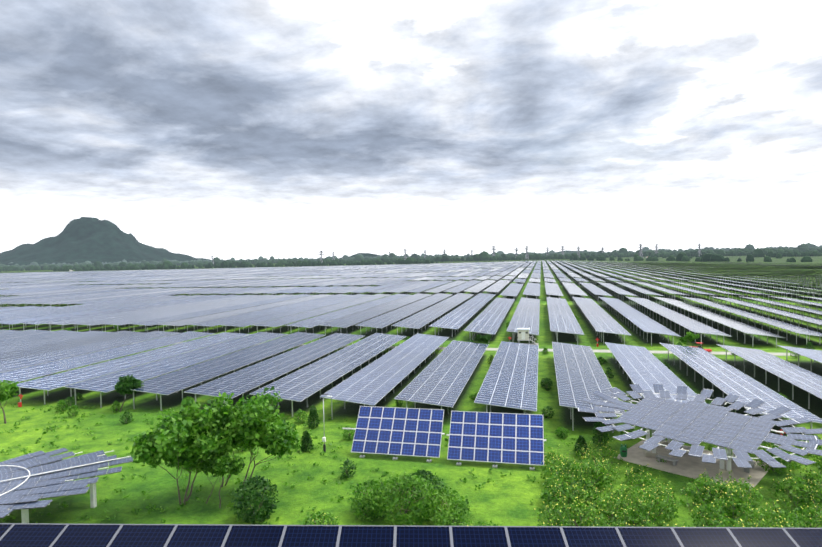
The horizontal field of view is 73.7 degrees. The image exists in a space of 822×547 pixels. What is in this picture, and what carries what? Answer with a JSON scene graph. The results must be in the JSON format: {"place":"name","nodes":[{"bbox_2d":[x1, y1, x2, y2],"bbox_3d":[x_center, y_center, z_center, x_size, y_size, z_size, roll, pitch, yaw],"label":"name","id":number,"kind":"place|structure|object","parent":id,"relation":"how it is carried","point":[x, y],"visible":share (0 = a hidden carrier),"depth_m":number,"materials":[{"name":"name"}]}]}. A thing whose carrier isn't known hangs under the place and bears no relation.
{"place":"outdoors","nodes":[
{"label":"outdoors","id":0,"kind":"place"},
{"bbox_2d":[0,217,210,265],"bbox_3d":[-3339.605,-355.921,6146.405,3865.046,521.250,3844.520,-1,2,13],"label":"mountain","id":1,"kind":"structure","parent":0,"point":[84,239],"depth_m":5556.21,"materials":[{"name":"green plant"}]},
{"bbox_2d":[349,253,378,257],"bbox_3d":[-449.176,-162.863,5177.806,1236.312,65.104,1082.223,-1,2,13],"label":"building","id":2,"kind":"structure","parent":0,"point":[368,255],"depth_m":5088.70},
{"bbox_2d":[0,255,821,527],"bbox_3d":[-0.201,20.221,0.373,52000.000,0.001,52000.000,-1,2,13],"label":"ground","id":3,"kind":"structure","parent":0,"point":[505,501],"depth_m":70.12,"materials":[{"name":"green plant"}]},
{"bbox_2d":[0,380,18,423],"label":"tree","id":4,"kind":"object","parent":3,"relation":"on","point":[8,390],"visible":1,"depth_m":70.27,"materials":[{"name":"plant"}]},
{"bbox_2d":[55,400,69,412],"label":"lane shrub","id":5,"kind":"object","parent":3,"relation":"on","point":[61,402],"visible":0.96,"depth_m":75.01,"materials":[{"name":"green plant"}]},
{"bbox_2d":[0,448,132,522],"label":"canopy","id":6,"kind":"object","parent":3,"relation":"on","point":[28,481],"visible":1,"depth_m":43.76,"materials":[{"name":"grey"}]},
{"bbox_2d":[63,396,74,408],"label":"lane shrub","id":7,"kind":"object","parent":3,"relation":"on","point":[70,401],"visible":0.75,"depth_m":76.20,"materials":[{"name":"green plant"}]},
{"bbox_2d":[66,404,79,416],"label":"shrub","id":8,"kind":"object","parent":3,"relation":"on","point":[75,412],"visible":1,"depth_m":72.52,"materials":[{"name":"green plant"}]},
{"bbox_2d":[110,401,120,411],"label":"lane shrub","id":9,"kind":"object","parent":3,"relation":"on","point":[117,405],"visible":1,"depth_m":74.38,"materials":[{"name":"green plant"}]},
{"bbox_2d":[119,411,132,423],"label":"shrub","id":10,"kind":"object","parent":3,"relation":"on","point":[123,419],"visible":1,"depth_m":68.79,"materials":[{"name":"green plant"}]},
{"bbox_2d":[114,374,143,411],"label":"tree","id":11,"kind":"object","parent":3,"relation":"on","point":[125,385],"depth_m":75.17,"materials":[{"name":"green plant"}]},
{"bbox_2d":[131,392,242,504],"bbox_3d":[-18.700,14.834,46.008,7.135,8.846,9.166,0,2,42],"label":"tree","id":12,"kind":"object","parent":3,"relation":"on","point":[180,438],"visible":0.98,"depth_m":44.63,"materials":[{"name":"green plant"}]},
{"bbox_2d":[183,450,229,503],"bbox_3d":[-17.083,17.014,46.358,3.583,4.330,2.455,-1,2,13],"label":"tree","id":13,"kind":"object","parent":3,"relation":"on","point":[207,465],"visible":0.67,"depth_m":45.82,"materials":[{"name":"green plant"}]},
{"bbox_2d":[0,257,438,271],"bbox_3d":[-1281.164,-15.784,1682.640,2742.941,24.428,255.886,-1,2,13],"label":"belt tree","id":14,"kind":"object","parent":3,"relation":"on","point":[167,264],"visible":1,"depth_m":1520.71,"materials":[{"name":"green plant"}]},
{"bbox_2d":[204,405,241,486],"bbox_3d":[-16.832,15.271,49.145,4.796,7.645,5.438,-1,2,13],"label":"tree","id":15,"kind":"object","parent":3,"relation":"on","point":[222,426],"visible":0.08,"depth_m":48.20,"materials":[{"name":"green plant"}]},
{"bbox_2d":[213,455,245,507],"bbox_3d":[-14.815,16.959,44.799,2.470,4.408,2.489,0,2,34],"label":"tree","id":16,"kind":"object","parent":3,"relation":"on","point":[225,465],"visible":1,"depth_m":44.39,"materials":[{"name":"green plant"}]},
{"bbox_2d":[231,475,279,522],"bbox_3d":[-12.196,17.515,42.831,3.696,3.446,3.728,-1,2,13],"label":"bush by trees","id":17,"kind":"object","parent":3,"relation":"on","point":[261,484],"visible":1,"depth_m":42.28,"materials":[{"name":"green plant"}]},
{"bbox_2d":[213,386,301,497],"bbox_3d":[-13.364,14.607,47.734,7.853,8.935,5.795,-1,2,13],"label":"tree","id":18,"kind":"object","parent":3,"relation":"on","point":[278,435],"visible":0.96,"depth_m":46.50,"materials":[{"name":"green plant"}]},
{"bbox_2d":[292,408,307,423],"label":"lane shrub","id":19,"kind":"object","parent":3,"relation":"on","point":[300,415],"visible":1,"depth_m":67.39,"materials":[{"name":"green plant"}]},
{"bbox_2d":[299,430,313,451],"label":"conical shrub","id":20,"kind":"object","parent":3,"relation":"on","point":[307,440],"visible":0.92,"depth_m":57.52,"materials":[{"name":"green plant"}]},
{"bbox_2d":[307,405,319,428],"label":"conical shrub","id":21,"kind":"object","parent":3,"relation":"on","point":[314,413],"visible":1,"depth_m":65.32,"materials":[{"name":"green plant"}]},
{"bbox_2d":[303,511,340,524],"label":"shrub","id":22,"kind":"object","parent":3,"relation":"on","point":[319,517],"visible":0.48,"depth_m":40.41,"materials":[{"name":"green plant"}]},
{"bbox_2d":[322,394,331,451],"bbox_3d":[-8.665,15.577,56.911,1.210,6.115,0.430,-1,2,13],"label":"lamp post","id":23,"kind":"object","parent":3,"relation":"on","point":[324,444],"visible":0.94,"depth_m":57.05,"materials":[{"name":"grey metal"}]},
{"bbox_2d":[339,460,356,477],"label":"shrub","id":24,"kind":"object","parent":3,"relation":"on","point":[343,469],"visible":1,"depth_m":50.27,"materials":[{"name":"green plant"}]},
{"bbox_2d":[342,426,354,440],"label":"shrub","id":25,"kind":"object","parent":3,"relation":"on","point":[346,436],"visible":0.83,"depth_m":60.78,"materials":[{"name":"green plant"}]},
{"bbox_2d":[351,498,382,520],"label":"shrub","id":26,"kind":"object","parent":3,"relation":"on","point":[358,514],"visible":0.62,"depth_m":42.14,"materials":[{"name":"green plant"}]},
{"bbox_2d":[347,479,398,517],"bbox_3d":[-3.001,17.634,43.262,4.029,2.737,3.862,-2,2,-28],"label":"twiggy shrub","id":27,"kind":"object","parent":3,"relation":"on","point":[371,483],"visible":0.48,"depth_m":42.83,"materials":[{"name":"green plant"}]},
{"bbox_2d":[342,406,444,461],"bbox_3d":[-1.926,16.317,56.108,10.850,4.380,3.268,-1,2,13],"label":"solar panel","id":28,"kind":"object","parent":3,"relation":"on","point":[395,431],"visible":1,"depth_m":55.84,"materials":[{"name":"blue"}]},
{"bbox_2d":[18,337,785,435],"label":"fire signs","id":29,"kind":"object","parent":3,"relation":"on","point":[21,396],"visible":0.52,"depth_m":78.16,"materials":[{"name":"red paint"}]},
{"bbox_2d":[369,471,441,525],"bbox_3d":[-0.502,17.123,41.910,5.854,3.919,4.817,-1,2,13],"label":"twiggy shrub","id":30,"kind":"object","parent":3,"relation":"on","point":[394,484],"visible":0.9,"depth_m":41.21,"materials":[{"name":"green plant"}]},
{"bbox_2d":[0,260,821,422],"bbox_3d":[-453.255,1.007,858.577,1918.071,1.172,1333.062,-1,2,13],"label":"solar panel rows","id":31,"kind":"object","parent":3,"relation":"on","point":[445,374],"visible":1,"depth_m":125.58,"materials":[{"name":"blue glass"}]},
{"bbox_2d":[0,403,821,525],"bbox_3d":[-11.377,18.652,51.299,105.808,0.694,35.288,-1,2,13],"label":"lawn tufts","id":32,"kind":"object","parent":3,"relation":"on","point":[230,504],"visible":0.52,"depth_m":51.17,"materials":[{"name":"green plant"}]},
{"bbox_2d":[0,243,821,270],"bbox_3d":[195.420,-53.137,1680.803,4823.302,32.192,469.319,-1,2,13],"label":"tree belt","id":33,"kind":"object","parent":3,"relation":"on","point":[484,256],"visible":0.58,"depth_m":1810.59,"materials":[{"name":"green plant"}]},
{"bbox_2d":[1,272,821,434],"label":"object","id":34,"kind":"object","parent":3,"relation":"on","point":[666,286],"visible":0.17,"depth_m":158.48,"materials":[{"name":"grey metal"}]},
{"bbox_2d":[4,243,821,265],"bbox_3d":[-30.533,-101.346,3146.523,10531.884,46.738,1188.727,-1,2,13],"label":"tree belt","id":35,"kind":"object","parent":3,"relation":"on","point":[346,257],"visible":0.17,"depth_m":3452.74,"materials":[{"name":"green plant"}]},
{"bbox_2d":[399,469,445,507],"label":"twiggy shrub","id":36,"kind":"object","parent":3,"relation":"on","point":[423,473],"visible":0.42,"depth_m":44.31,"materials":[{"name":"green plant"}]},
{"bbox_2d":[414,488,470,525],"bbox_3d":[2.369,17.712,41.728,4.538,2.506,3.844,-1,2,13],"label":"twiggy shrub","id":37,"kind":"object","parent":3,"relation":"on","point":[447,495],"visible":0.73,"depth_m":41.31,"materials":[{"name":"green plant"}]},
{"bbox_2d":[432,509,471,525],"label":"shrub","id":38,"kind":"object","parent":3,"relation":"on","point":[452,513],"visible":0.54,"depth_m":39.71,"materials":[{"name":"green plant"}]},
{"bbox_2d":[212,243,701,263],"bbox_3d":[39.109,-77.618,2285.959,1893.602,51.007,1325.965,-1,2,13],"label":"transmission towers","id":39,"kind":"structure","parent":3,"relation":"on","point":[562,249],"depth_m":1873.90,"materials":[{"name":"silver metal"}]},
{"bbox_2d":[467,521,496,525],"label":"shrub","id":40,"kind":"object","parent":3,"relation":"on","point":[480,523],"visible":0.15,"depth_m":38.47,"materials":[{"name":"green plant"}]},
{"bbox_2d":[474,334,490,342],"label":"bush","id":41,"kind":"object","parent":3,"relation":"on","point":[484,338],"visible":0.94,"depth_m":113.00,"materials":[{"name":"green plant"}]},
{"bbox_2d":[447,411,545,469],"bbox_3d":[8.218,16.173,53.385,9.650,4.380,3.268,-1,2,13],"label":"solar panel","id":42,"kind":"object","parent":3,"relation":"on","point":[508,438],"visible":1,"depth_m":53.24,"materials":[{"name":"blue"}]},
{"bbox_2d":[517,328,538,344],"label":"inverter cabin","id":43,"kind":"object","parent":3,"relation":"on","point":[523,334],"visible":0.88,"depth_m":121.28,"materials":[{"name":"grey metal"}]},
{"bbox_2d":[541,405,554,418],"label":"shrub","id":44,"kind":"object","parent":3,"relation":"on","point":[548,416],"visible":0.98,"depth_m":67.04,"materials":[{"name":"green plant"}]},
{"bbox_2d":[544,444,559,464],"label":"bush","id":45,"kind":"object","parent":3,"relation":"on","point":[552,454],"visible":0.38,"depth_m":52.02,"materials":[{"name":"green plant"}]},
{"bbox_2d":[533,495,573,525],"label":"flower bush","id":46,"kind":"object","parent":3,"relation":"on","point":[546,512],"visible":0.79,"depth_m":39.17,"materials":[{"name":"green plant"}]},
{"bbox_2d":[541,477,572,502],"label":"flower bush","id":47,"kind":"object","parent":3,"relation":"on","point":[550,488],"visible":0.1,"depth_m":44.24,"materials":[{"name":"green plant"}]},
{"bbox_2d":[539,481,577,510],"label":"flower bush","id":48,"kind":"object","parent":3,"relation":"on","point":[545,494],"visible":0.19,"depth_m":43.16,"materials":[{"name":"green plant"}]},
{"bbox_2d":[544,455,574,482],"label":"flower bush","id":49,"kind":"object","parent":3,"relation":"on","point":[558,461],"visible":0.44,"depth_m":47.81,"materials":[{"name":"green plant"}]},
{"bbox_2d":[542,468,577,494],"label":"flower bush","id":50,"kind":"object","parent":3,"relation":"on","point":[560,477],"visible":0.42,"depth_m":44.52,"materials":[{"name":"green plant"}]},
{"bbox_2d":[542,453,577,479],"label":"flower bush","id":51,"kind":"object","parent":3,"relation":"on","point":[547,470],"visible":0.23,"depth_m":47.91,"materials":[{"name":"green plant"}]},
{"bbox_2d":[555,426,568,438],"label":"shrub","id":52,"kind":"object","parent":3,"relation":"on","point":[560,429],"visible":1,"depth_m":59.83,"materials":[{"name":"green plant"}]},
{"bbox_2d":[548,480,578,517],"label":"flower bush","id":53,"kind":"object","parent":3,"relation":"on","point":[565,488],"visible":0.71,"depth_m":41.75,"materials":[{"name":"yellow plant"}]},
{"bbox_2d":[545,453,591,485],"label":"flower bush","id":54,"kind":"object","parent":3,"relation":"on","point":[567,464],"visible":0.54,"depth_m":46.19,"materials":[{"name":"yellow plant"}]},
{"bbox_2d":[552,494,597,523],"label":"flower bush","id":55,"kind":"object","parent":3,"relation":"on","point":[570,502],"visible":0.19,"depth_m":41.07,"materials":[{"name":"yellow plant"}]},
{"bbox_2d":[553,475,601,515],"bbox_3d":[12.744,17.282,42.465,3.589,2.759,3.257,-2,2,-20],"label":"flower bush","id":56,"kind":"object","parent":3,"relation":"on","point":[579,490],"visible":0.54,"depth_m":42.17,"materials":[{"name":"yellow plant"}]},
{"bbox_2d":[573,435,587,454],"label":"bush","id":57,"kind":"object","parent":3,"relation":"on","point":[581,440],"visible":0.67,"depth_m":54.55,"materials":[{"name":"green plant"}]},
{"bbox_2d":[567,469,595,501],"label":"flower bush","id":58,"kind":"object","parent":3,"relation":"on","point":[580,479],"visible":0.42,"depth_m":44.01,"materials":[{"name":"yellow plant"}]},
{"bbox_2d":[556,497,607,526],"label":"flower bush","id":59,"kind":"object","parent":3,"relation":"on","point":[580,511],"visible":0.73,"depth_m":39.16,"materials":[{"name":"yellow plant"}]},
{"bbox_2d":[567,457,596,482],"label":"flower bush","id":60,"kind":"object","parent":3,"relation":"on","point":[584,469],"visible":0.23,"depth_m":47.18,"materials":[{"name":"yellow plant"}]},
{"bbox_2d":[575,442,601,460],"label":"bush","id":61,"kind":"object","parent":3,"relation":"on","point":[582,450],"visible":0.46,"depth_m":53.28,"materials":[{"name":"green plant"}]},
{"bbox_2d":[567,457,611,486],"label":"flower bush","id":62,"kind":"object","parent":3,"relation":"on","point":[593,475],"visible":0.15,"depth_m":47.00,"materials":[{"name":"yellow plant"}]},
{"bbox_2d":[575,470,604,506],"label":"flower bush","id":63,"kind":"object","parent":3,"relation":"on","point":[593,490],"visible":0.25,"depth_m":43.22,"materials":[{"name":"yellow plant"}]},
{"bbox_2d":[579,443,605,464],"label":"bush","id":64,"kind":"object","parent":3,"relation":"on","point":[593,454],"visible":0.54,"depth_m":51.75,"materials":[{"name":"green plant"}]},
{"bbox_2d":[572,455,614,490],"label":"flower bush","id":65,"kind":"object","parent":3,"relation":"on","point":[594,468],"visible":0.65,"depth_m":46.35,"materials":[{"name":"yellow plant"}]},
{"bbox_2d":[591,422,608,445],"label":"bush","id":66,"kind":"object","parent":3,"relation":"on","point":[601,434],"visible":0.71,"depth_m":57.06,"materials":[{"name":"green plant"}]},
{"bbox_2d":[590,439,618,462],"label":"bush","id":67,"kind":"object","parent":3,"relation":"on","point":[602,450],"visible":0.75,"depth_m":52.70,"materials":[{"name":"green plant"}]},
{"bbox_2d":[588,453,620,481],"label":"bush","id":68,"kind":"object","parent":3,"relation":"on","point":[611,472],"visible":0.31,"depth_m":48.16,"materials":[{"name":"green plant"}]},
{"bbox_2d":[580,510,633,526],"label":"flower bush","id":69,"kind":"object","parent":3,"relation":"on","point":[615,523],"visible":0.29,"depth_m":38.05,"materials":[{"name":"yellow plant"}]},
{"bbox_2d":[593,490,630,525],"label":"flower bush","id":70,"kind":"object","parent":3,"relation":"on","point":[600,507],"visible":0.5,"depth_m":40.79,"materials":[{"name":"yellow plant"}]},
{"bbox_2d":[597,487,639,526],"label":"flower bush","id":71,"kind":"object","parent":3,"relation":"on","point":[616,500],"visible":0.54,"depth_m":40.59,"materials":[{"name":"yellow plant"}]},
{"bbox_2d":[607,482,656,515],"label":"flower bush","id":72,"kind":"object","parent":3,"relation":"on","point":[627,490],"visible":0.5,"depth_m":41.90,"materials":[{"name":"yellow plant"}]},
{"bbox_2d":[612,499,654,526],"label":"flower bush","id":73,"kind":"object","parent":3,"relation":"on","point":[635,510],"visible":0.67,"depth_m":38.78,"materials":[{"name":"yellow plant"}]},
{"bbox_2d":[610,489,661,526],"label":"flower bush","id":74,"kind":"object","parent":3,"relation":"on","point":[636,502],"visible":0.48,"depth_m":40.28,"materials":[{"name":"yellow plant"}]},
{"bbox_2d":[623,463,653,484],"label":"bush","id":75,"kind":"object","parent":3,"relation":"on","point":[639,471],"visible":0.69,"depth_m":47.59,"materials":[{"name":"green plant"}]},
{"bbox_2d":[624,471,671,502],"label":"flower bush","id":76,"kind":"object","parent":3,"relation":"on","point":[647,480],"visible":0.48,"depth_m":44.41,"materials":[{"name":"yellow plant"}]},
{"bbox_2d":[632,484,678,525],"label":"flower bush","id":77,"kind":"object","parent":3,"relation":"on","point":[663,499],"visible":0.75,"depth_m":40.52,"materials":[{"name":"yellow plant"}]},
{"bbox_2d":[643,482,683,517],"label":"flower bush","id":78,"kind":"object","parent":3,"relation":"on","point":[661,493],"visible":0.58,"depth_m":42.23,"materials":[{"name":"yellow plant"}]},
{"bbox_2d":[591,248,785,257],"bbox_3d":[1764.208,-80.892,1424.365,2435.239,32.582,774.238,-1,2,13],"label":"tree belt","id":79,"kind":"object","parent":3,"relation":"on","point":[645,254],"visible":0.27,"depth_m":1878.63,"materials":[{"name":"green plant"}]},
{"bbox_2d":[679,331,699,344],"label":"lane tree","id":80,"kind":"object","parent":3,"relation":"on","point":[689,335],"visible":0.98,"depth_m":104.66,"materials":[{"name":"green plant"}]},
{"bbox_2d":[569,252,811,261],"bbox_3d":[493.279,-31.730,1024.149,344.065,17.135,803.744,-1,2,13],"label":"tree belt","id":81,"kind":"object","parent":3,"relation":"on","point":[707,257],"visible":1,"depth_m":980.76,"materials":[{"name":"green plant"}]},
{"bbox_2d":[578,384,821,489],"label":"solar pavilion","id":82,"kind":"structure","parent":3,"relation":"on","point":[669,420],"depth_m":51.42,"materials":[{"name":"grey"}]},
{"bbox_2d":[685,494,728,526],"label":"flower bush","id":83,"kind":"object","parent":3,"relation":"on","point":[708,508],"visible":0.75,"depth_m":39.14,"materials":[{"name":"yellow plant"}]},
{"bbox_2d":[686,469,729,505],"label":"flower bush","id":84,"kind":"object","parent":3,"relation":"on","point":[706,479],"visible":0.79,"depth_m":42.98,"materials":[{"name":"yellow plant"}]},
{"bbox_2d":[702,484,737,517],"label":"flower bush","id":85,"kind":"object","parent":3,"relation":"on","point":[721,493],"visible":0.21,"depth_m":41.55,"materials":[{"name":"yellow plant"}]},
{"bbox_2d":[662,251,787,258],"bbox_3d":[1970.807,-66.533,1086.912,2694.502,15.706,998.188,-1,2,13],"label":"tree","id":86,"kind":"object","parent":3,"relation":"on","point":[772,255],"visible":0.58,"depth_m":1183.91,"materials":[{"name":"green plant"}]},
{"bbox_2d":[701,471,754,517],"bbox_3d":[23.957,17.015,41.581,3.492,2.791,3.402,-1,2,13],"label":"flower bush","id":87,"kind":"object","parent":3,"relation":"on","point":[729,489],"visible":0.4,"depth_m":41.12,"materials":[{"name":"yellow plant"}]},
{"bbox_2d":[703,475,754,516],"bbox_3d":[24.253,16.928,41.682,3.553,2.977,2.582,-1,2,13],"label":"flower bush","id":88,"kind":"object","parent":3,"relation":"on","point":[732,486],"visible":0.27,"depth_m":41.45,"materials":[{"name":"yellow plant"}]},
{"bbox_2d":[706,506,754,526],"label":"flower bush","id":89,"kind":"object","parent":3,"relation":"on","point":[730,522],"visible":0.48,"depth_m":36.38,"materials":[{"name":"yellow plant"}]},
{"bbox_2d":[709,487,755,526],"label":"flower bush","id":90,"kind":"object","parent":3,"relation":"on","point":[730,501],"visible":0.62,"depth_m":39.68,"materials":[{"name":"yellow plant"}]},
{"bbox_2d":[716,474,766,513],"bbox_3d":[25.436,17.056,42.402,3.366,2.713,3.420,-1,2,13],"label":"flower bush","id":91,"kind":"object","parent":3,"relation":"on","point":[751,488],"visible":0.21,"depth_m":42.05,"materials":[{"name":"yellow plant"}]},
{"bbox_2d":[726,470,762,508],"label":"flower bush","id":92,"kind":"object","parent":3,"relation":"on","point":[752,500],"visible":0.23,"depth_m":42.00,"materials":[{"name":"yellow plant"}]},
{"bbox_2d":[669,249,821,255],"bbox_3d":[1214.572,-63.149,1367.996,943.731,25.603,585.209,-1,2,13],"label":"tree belt","id":93,"kind":"object","parent":3,"relation":"on","point":[721,252],"visible":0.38,"depth_m":1589.76,"materials":[{"name":"green plant"}]},
{"bbox_2d":[735,499,798,527],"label":"flower bush","id":94,"kind":"object","parent":3,"relation":"on","point":[757,518],"visible":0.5,"depth_m":38.37,"materials":[{"name":"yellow plant"}]},
{"bbox_2d":[756,447,796,473],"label":"bush","id":95,"kind":"object","parent":3,"relation":"on","point":[780,460],"visible":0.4,"depth_m":49.41,"materials":[{"name":"green plant"}]},
{"bbox_2d":[749,498,805,527],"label":"flower bush","id":96,"kind":"object","parent":3,"relation":"on","point":[775,510],"visible":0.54,"depth_m":37.63,"materials":[{"name":"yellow plant"}]},
{"bbox_2d":[752,248,821,256],"bbox_3d":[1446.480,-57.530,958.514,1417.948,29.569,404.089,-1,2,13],"label":"tree belt","id":97,"kind":"object","parent":3,"relation":"on","point":[757,252],"visible":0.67,"depth_m":1240.10,"materials":[{"name":"green plant"}]},
{"bbox_2d":[769,443,806,469],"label":"bush","id":98,"kind":"object","parent":3,"relation":"on","point":[794,464],"visible":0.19,"depth_m":50.38,"materials":[{"name":"green plant"}]},
{"bbox_2d":[768,468,821,508],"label":"flower bush","id":99,"kind":"object","parent":3,"relation":"on","point":[792,483],"visible":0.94,"depth_m":42.57,"materials":[{"name":"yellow plant"}]},
{"bbox_2d":[788,497,821,527],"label":"flower bush","id":100,"kind":"object","parent":3,"relation":"on","point":[809,511],"visible":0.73,"depth_m":38.68,"materials":[{"name":"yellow plant"}]},
{"bbox_2d":[792,484,821,511],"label":"bush","id":101,"kind":"object","parent":3,"relation":"on","point":[815,495],"visible":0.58,"depth_m":41.75,"materials":[{"name":"green plant"}]},
{"bbox_2d":[796,465,821,504],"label":"flower bush","id":102,"kind":"object","parent":3,"relation":"on","point":[814,476],"visible":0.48,"depth_m":42.99,"materials":[{"name":"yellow plant"}]},
{"bbox_2d":[797,468,821,499],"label":"flower bush","id":103,"kind":"object","parent":3,"relation":"on","point":[811,479],"visible":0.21,"depth_m":43.88,"materials":[{"name":"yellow plant"}]},
{"bbox_2d":[802,483,821,510],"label":"flower bush","id":104,"kind":"object","parent":3,"relation":"on","point":[819,496],"visible":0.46,"depth_m":41.42,"materials":[{"name":"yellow plant"}]},
{"bbox_2d":[0,523,821,546],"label":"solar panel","id":105,"kind":"object","parent":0,"point":[109,535],"visible":1,"depth_m":16.08,"materials":[{"name":"blue"}]},
{"bbox_2d":[0,0,821,259],"label":"sky","id":106,"kind":"structure","parent":0,"point":[222,129],"materials":[{"name":"white"}]},
{"bbox_2d":[142,341,801,355],"bbox_3d":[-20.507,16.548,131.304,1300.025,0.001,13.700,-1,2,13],"label":"track","id":107,"kind":"structure","parent":0,"point":[609,351],"depth_m":109.97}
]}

